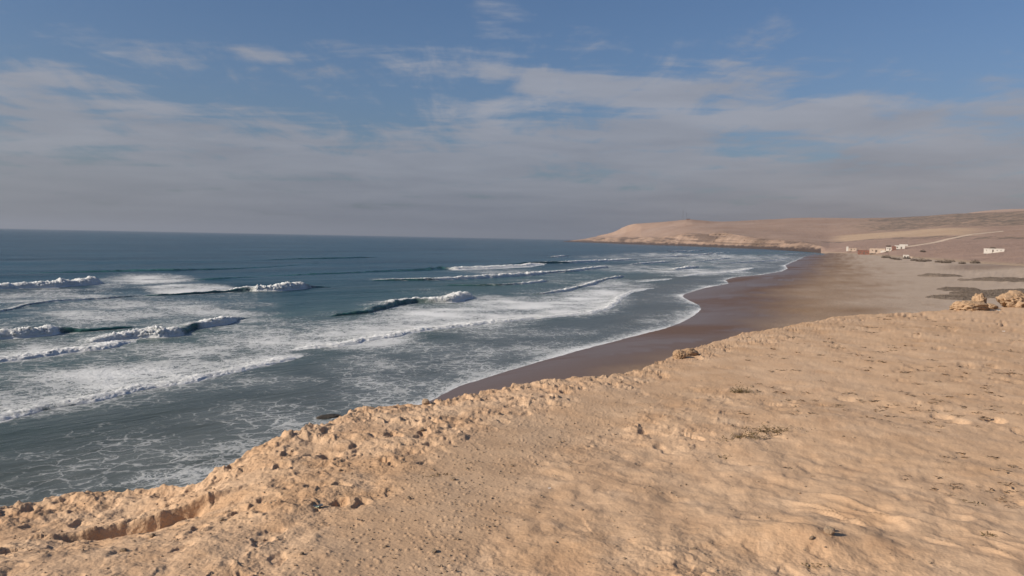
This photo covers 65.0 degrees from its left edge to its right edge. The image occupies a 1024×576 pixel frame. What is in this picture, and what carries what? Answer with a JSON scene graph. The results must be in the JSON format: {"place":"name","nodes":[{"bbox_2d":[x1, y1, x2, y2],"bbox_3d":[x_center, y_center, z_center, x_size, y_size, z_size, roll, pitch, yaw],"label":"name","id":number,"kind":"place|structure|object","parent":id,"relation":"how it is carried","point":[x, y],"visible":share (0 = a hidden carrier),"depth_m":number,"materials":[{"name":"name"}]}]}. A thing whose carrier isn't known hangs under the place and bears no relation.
{"place":"outdoors","nodes":[
{"label":"outdoors","id":0,"kind":"place"},
{"bbox_2d":[316,414,340,418],"bbox_3d":[-12.097,8.484,52.966,1.802,0.229,0.951,-2,5,-40],"label":"wet rock","id":1,"kind":"object","parent":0,"point":[327,416],"visible":0.99,"depth_m":52.77,"materials":[{"name":"grey stone"}]},
{"bbox_2d":[0,228,824,506],"bbox_3d":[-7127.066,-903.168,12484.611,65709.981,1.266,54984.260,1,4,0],"label":"sea","id":2,"kind":"structure","parent":0,"point":[183,435],"depth_m":107.00,"materials":[{"name":"liquid"}]},
{"bbox_2d":[0,276,103,288],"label":"breaking wave","id":3,"kind":"object","parent":2,"relation":"on","point":[62,282],"visible":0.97,"depth_m":163.14,"materials":[{"name":"liquid"}]},
{"bbox_2d":[0,340,132,361],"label":"breaking wave","id":4,"kind":"object","parent":2,"relation":"on","point":[18,355],"visible":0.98,"depth_m":78.22,"materials":[{"name":"liquid"}]},
{"bbox_2d":[0,324,134,338],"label":"breaking wave","id":5,"kind":"object","parent":2,"relation":"on","point":[31,332],"visible":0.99,"depth_m":89.35,"materials":[{"name":"liquid"}]},
{"bbox_2d":[0,295,138,311],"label":"breaking wave","id":6,"kind":"object","parent":2,"relation":"on","point":[10,307],"visible":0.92,"depth_m":126.59,"materials":[{"name":"liquid"}]},
{"bbox_2d":[0,356,295,420],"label":"breaking wave","id":7,"kind":"object","parent":2,"relation":"on","point":[92,393],"visible":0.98,"depth_m":61.65,"materials":[{"name":"liquid"}]},
{"bbox_2d":[71,316,246,342],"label":"breaking wave","id":8,"kind":"object","parent":2,"relation":"on","point":[173,330],"visible":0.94,"depth_m":90.82,"materials":[{"name":"liquid"}]},
{"bbox_2d":[12,263,310,273],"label":"swell wave","id":9,"kind":"object","parent":2,"relation":"on","point":[136,270],"visible":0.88,"depth_m":239.16,"materials":[{"name":"water"}]},
{"bbox_2d":[190,277,253,279],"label":"swell wave","id":10,"kind":"object","parent":2,"relation":"on","point":[221,278],"visible":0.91,"depth_m":205.23,"materials":[{"name":"liquid"}]},
{"bbox_2d":[143,281,330,295],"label":"breaking wave","id":11,"kind":"object","parent":2,"relation":"on","point":[287,286],"visible":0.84,"depth_m":163.91,"materials":[{"name":"liquid"}]},
{"bbox_2d":[266,257,368,259],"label":"swell wave","id":12,"kind":"object","parent":2,"relation":"on","point":[319,258],"visible":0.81,"depth_m":395.08,"materials":[{"name":"liquid"}]},
{"bbox_2d":[322,291,472,316],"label":"breaking wave","id":13,"kind":"object","parent":2,"relation":"on","point":[455,297],"visible":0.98,"depth_m":141.98,"materials":[{"name":"liquid"}]},
{"bbox_2d":[256,263,547,276],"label":"swell wave","id":14,"kind":"object","parent":2,"relation":"on","point":[523,265],"visible":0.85,"depth_m":303.56,"materials":[{"name":"liquid"}]},
{"bbox_2d":[285,288,651,349],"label":"breaking wave","id":15,"kind":"object","parent":2,"relation":"on","point":[608,300],"visible":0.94,"depth_m":109.20,"materials":[{"name":"liquid"}]},
{"bbox_2d":[376,266,607,280],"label":"breaking wave","id":16,"kind":"object","parent":2,"relation":"on","point":[527,273],"visible":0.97,"depth_m":247.05,"materials":[{"name":"liquid"}]},
{"bbox_2d":[450,280,546,285],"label":"breaking wave","id":17,"kind":"object","parent":2,"relation":"on","point":[538,281],"visible":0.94,"depth_m":205.80,"materials":[{"name":"liquid"}]},
{"bbox_2d":[511,258,636,263],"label":"breaking wave","id":18,"kind":"object","parent":2,"relation":"on","point":[582,261],"visible":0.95,"depth_m":411.28,"materials":[{"name":"liquid"}]},
{"bbox_2d":[528,275,623,294],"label":"breaking wave","id":19,"kind":"object","parent":2,"relation":"on","point":[582,284],"visible":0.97,"depth_m":209.78,"materials":[{"name":"liquid"}]},
{"bbox_2d":[627,278,671,281],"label":"breaking wave","id":20,"kind":"object","parent":2,"relation":"on","point":[655,279],"visible":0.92,"depth_m":244.60,"materials":[{"name":"liquid"}]},
{"bbox_2d":[631,261,669,264],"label":"breaking wave","id":21,"kind":"object","parent":2,"relation":"on","point":[651,262],"visible":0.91,"depth_m":433.19,"materials":[{"name":"liquid"}]},
{"bbox_2d":[649,266,698,269],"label":"breaking wave","id":22,"kind":"object","parent":2,"relation":"on","point":[684,267],"visible":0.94,"depth_m":352.15,"materials":[{"name":"liquid"}]},
{"bbox_2d":[643,252,725,257],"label":"breaking wave","id":23,"kind":"object","parent":2,"relation":"on","point":[683,255],"visible":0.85,"depth_m":647.32,"materials":[{"name":"liquid"}]},
{"bbox_2d":[679,258,729,262],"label":"breaking wave","id":24,"kind":"object","parent":2,"relation":"on","point":[706,260],"visible":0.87,"depth_m":516.89,"materials":[{"name":"liquid"}]},
{"bbox_2d":[675,268,752,276],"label":"breaking wave","id":25,"kind":"object","parent":2,"relation":"on","point":[740,269],"visible":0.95,"depth_m":316.10,"materials":[{"name":"liquid"}]},
{"bbox_2d":[714,258,791,263],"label":"breaking wave","id":26,"kind":"object","parent":2,"relation":"on","point":[750,261],"visible":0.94,"depth_m":499.48,"materials":[{"name":"liquid"}]},
{"bbox_2d":[756,253,802,255],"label":"breaking wave","id":27,"kind":"object","parent":2,"relation":"on","point":[779,254],"visible":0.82,"depth_m":844.17,"materials":[{"name":"liquid"}]},
{"bbox_2d":[0,334,1022,575],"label":"gravel","id":28,"kind":"structure","parent":0,"point":[506,537],"depth_m":5.92,"materials":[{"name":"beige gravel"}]},
{"bbox_2d":[0,307,1023,575],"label":"cliff top","id":29,"kind":"structure","parent":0,"point":[940,527],"depth_m":6.80,"materials":[{"name":"beige sand"}]},
{"bbox_2d":[422,398,429,404],"bbox_3d":[-1.043,1.376,9.721,0.096,0.078,0.074,1,4,0],"label":"stone","id":30,"kind":"object","parent":29,"relation":"on","point":[425,401],"visible":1,"depth_m":9.70,"materials":[{"name":"beige stone"}]},
{"bbox_2d":[672,349,685,358],"bbox_3d":[2.893,1.166,13.845,0.243,0.217,0.209,-1,4,-29],"label":"rim rock","id":31,"kind":"object","parent":29,"relation":"on","point":[679,354],"visible":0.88,"depth_m":13.78,"materials":[{"name":"beige stone"}]},
{"bbox_2d":[682,348,698,355],"bbox_3d":[3.111,1.150,14.148,0.377,0.185,0.240,0,4,-11],"label":"rim rock","id":32,"kind":"object","parent":29,"relation":"on","point":[691,351],"visible":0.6,"depth_m":14.06,"materials":[{"name":"beige stone"}]},
{"bbox_2d":[730,381,752,392],"bbox_3d":[3.049,1.331,10.770,0.320,0.160,0.289,0,4,-13],"label":"dry shrub","id":33,"kind":"object","parent":29,"relation":"on","point":[739,390],"visible":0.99,"depth_m":10.76,"materials":[{"name":"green plant"}]},
{"bbox_2d":[722,432,772,440],"bbox_3d":[2.396,1.511,8.221,0.734,0.062,0.304,-1,4,-26],"label":"creeping weed","id":34,"kind":"object","parent":29,"relation":"on","point":[745,436],"visible":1,"depth_m":8.23,"materials":[{"name":"brown plant"}]},
{"bbox_2d":[735,423,811,435],"bbox_3d":[2.775,1.498,8.532,0.752,0.088,0.569,-2,5,-39],"label":"creeping weed","id":35,"kind":"object","parent":29,"relation":"on","point":[776,431],"visible":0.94,"depth_m":8.49,"materials":[{"name":"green plant"}]},
{"bbox_2d":[802,563,829,568],"bbox_3d":[1.920,1.751,5.060,0.303,0.034,0.120,1,4,0],"label":"flat weed","id":36,"kind":"object","parent":29,"relation":"on","point":[814,565],"visible":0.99,"depth_m":5.05,"materials":[{"name":"brown plant"}]},
{"bbox_2d":[824,526,834,534],"bbox_3d":[2.118,1.622,5.370,0.070,0.058,0.060,1,4,0],"label":"pebble","id":37,"kind":"object","parent":29,"relation":"on","point":[829,530],"visible":1,"depth_m":5.35,"materials":[{"name":"stone"}]},
{"bbox_2d":[739,316,1023,507],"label":"plant litter","id":38,"kind":"object","parent":29,"relation":"on","point":[1009,485],"visible":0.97,"depth_m":10.15,"materials":[{"name":"beige plant"}]},
{"bbox_2d":[949,300,989,310],"bbox_3d":[14.464,0.629,25.407,1.344,0.454,0.741,1,4,-6],"label":"rock outcrop","id":39,"kind":"object","parent":29,"relation":"on","point":[965,305],"visible":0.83,"depth_m":25.20,"materials":[{"name":"beige stone"}]},
{"bbox_2d":[971,293,986,303],"bbox_3d":[14.935,0.490,25.743,0.435,0.673,0.454,0,4,-19],"label":"rock outcrop","id":40,"kind":"object","parent":29,"relation":"on","point":[981,297],"visible":0.48,"depth_m":25.63,"materials":[{"name":"beige stone"}]},
{"bbox_2d":[987,303,997,308],"bbox_3d":[15.713,0.639,26.439,0.511,0.280,0.421,1,4,0],"label":"rock outcrop","id":41,"kind":"object","parent":29,"relation":"on","point":[992,306],"visible":0.53,"depth_m":26.28,"materials":[{"name":"beige stone"}]},
{"bbox_2d":[995,290,1023,307],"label":"rock outcrop","id":42,"kind":"object","parent":29,"relation":"on","point":[1012,298],"visible":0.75,"depth_m":27.04,"materials":[{"name":"beige stone"}]},
{"bbox_2d":[0,0,1023,239],"label":"sky","id":43,"kind":"structure","parent":0,"point":[521,119],"materials":[{"name":"blue"}]},
{"bbox_2d":[564,218,821,252],"bbox_3d":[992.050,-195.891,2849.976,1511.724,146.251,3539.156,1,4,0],"label":"headland","id":44,"kind":"structure","parent":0,"point":[798,234],"depth_m":2280.99,"materials":[{"name":"beige sand"}]},
{"bbox_2d":[420,253,1023,404],"bbox_3d":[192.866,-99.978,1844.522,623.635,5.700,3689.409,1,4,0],"label":"beach","id":45,"kind":"structure","parent":0,"point":[813,288],"depth_m":155.72,"materials":[{"name":"brown sand"}]},
{"bbox_2d":[917,273,964,276],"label":"dune scrub","id":46,"kind":"object","parent":45,"relation":"on","point":[937,275],"visible":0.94,"depth_m":275.32,"materials":[{"name":"grey plant"}]},
{"bbox_2d":[925,294,971,299],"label":"dune scrub","id":47,"kind":"object","parent":45,"relation":"on","point":[954,297],"visible":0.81,"depth_m":162.71,"materials":[{"name":"grey plant"}]},
{"bbox_2d":[936,287,982,291],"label":"dune scrub","id":48,"kind":"object","parent":45,"relation":"on","point":[959,289],"visible":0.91,"depth_m":191.22,"materials":[{"name":"grey plant"}]},
{"bbox_2d":[949,290,1004,297],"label":"dune scrub","id":49,"kind":"object","parent":45,"relation":"on","point":[990,294],"visible":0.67,"depth_m":173.35,"materials":[{"name":"grey plant"}]},
{"bbox_2d":[957,277,1023,281],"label":"dune scrub","id":50,"kind":"object","parent":45,"relation":"on","point":[1009,279],"visible":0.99,"depth_m":235.65,"materials":[{"name":"grey plant"}]},
{"bbox_2d":[983,288,1023,292],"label":"dune scrub","id":51,"kind":"object","parent":45,"relation":"on","point":[1006,290],"visible":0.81,"depth_m":182.89,"materials":[{"name":"grey plant"}]},
{"bbox_2d":[821,209,1023,265],"bbox_3d":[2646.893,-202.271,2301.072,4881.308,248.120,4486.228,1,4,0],"label":"hillside","id":52,"kind":"structure","parent":0,"point":[839,235],"depth_m":1220.97,"materials":[{"name":"beige sand"}]},
{"bbox_2d":[846,247,856,250],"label":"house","id":53,"kind":"structure","parent":52,"relation":"on","point":[851,249],"depth_m":917.96,"materials":[{"name":"paint"}]},
{"bbox_2d":[858,250,869,254],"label":"red earth house","id":54,"kind":"structure","parent":52,"relation":"on","point":[863,252],"depth_m":807.81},
{"bbox_2d":[869,248,886,252],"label":"building","id":55,"kind":"structure","parent":52,"relation":"on","point":[875,250],"depth_m":796.28,"materials":[{"name":"paint"}]},
{"bbox_2d":[895,244,907,248],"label":"white house","id":56,"kind":"structure","parent":52,"relation":"on","point":[900,246],"depth_m":788.25,"materials":[{"name":"white paint"}]},
{"bbox_2d":[883,231,1003,251],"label":"dirt track","id":57,"kind":"structure","parent":52,"relation":"on","point":[948,239],"depth_m":920.88,"materials":[{"name":"beige soil"}]},
{"bbox_2d":[984,248,1003,253],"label":"long white house","id":58,"kind":"structure","parent":52,"relation":"on","point":[987,250],"depth_m":546.63,"materials":[{"name":"white paint"}]}
]}

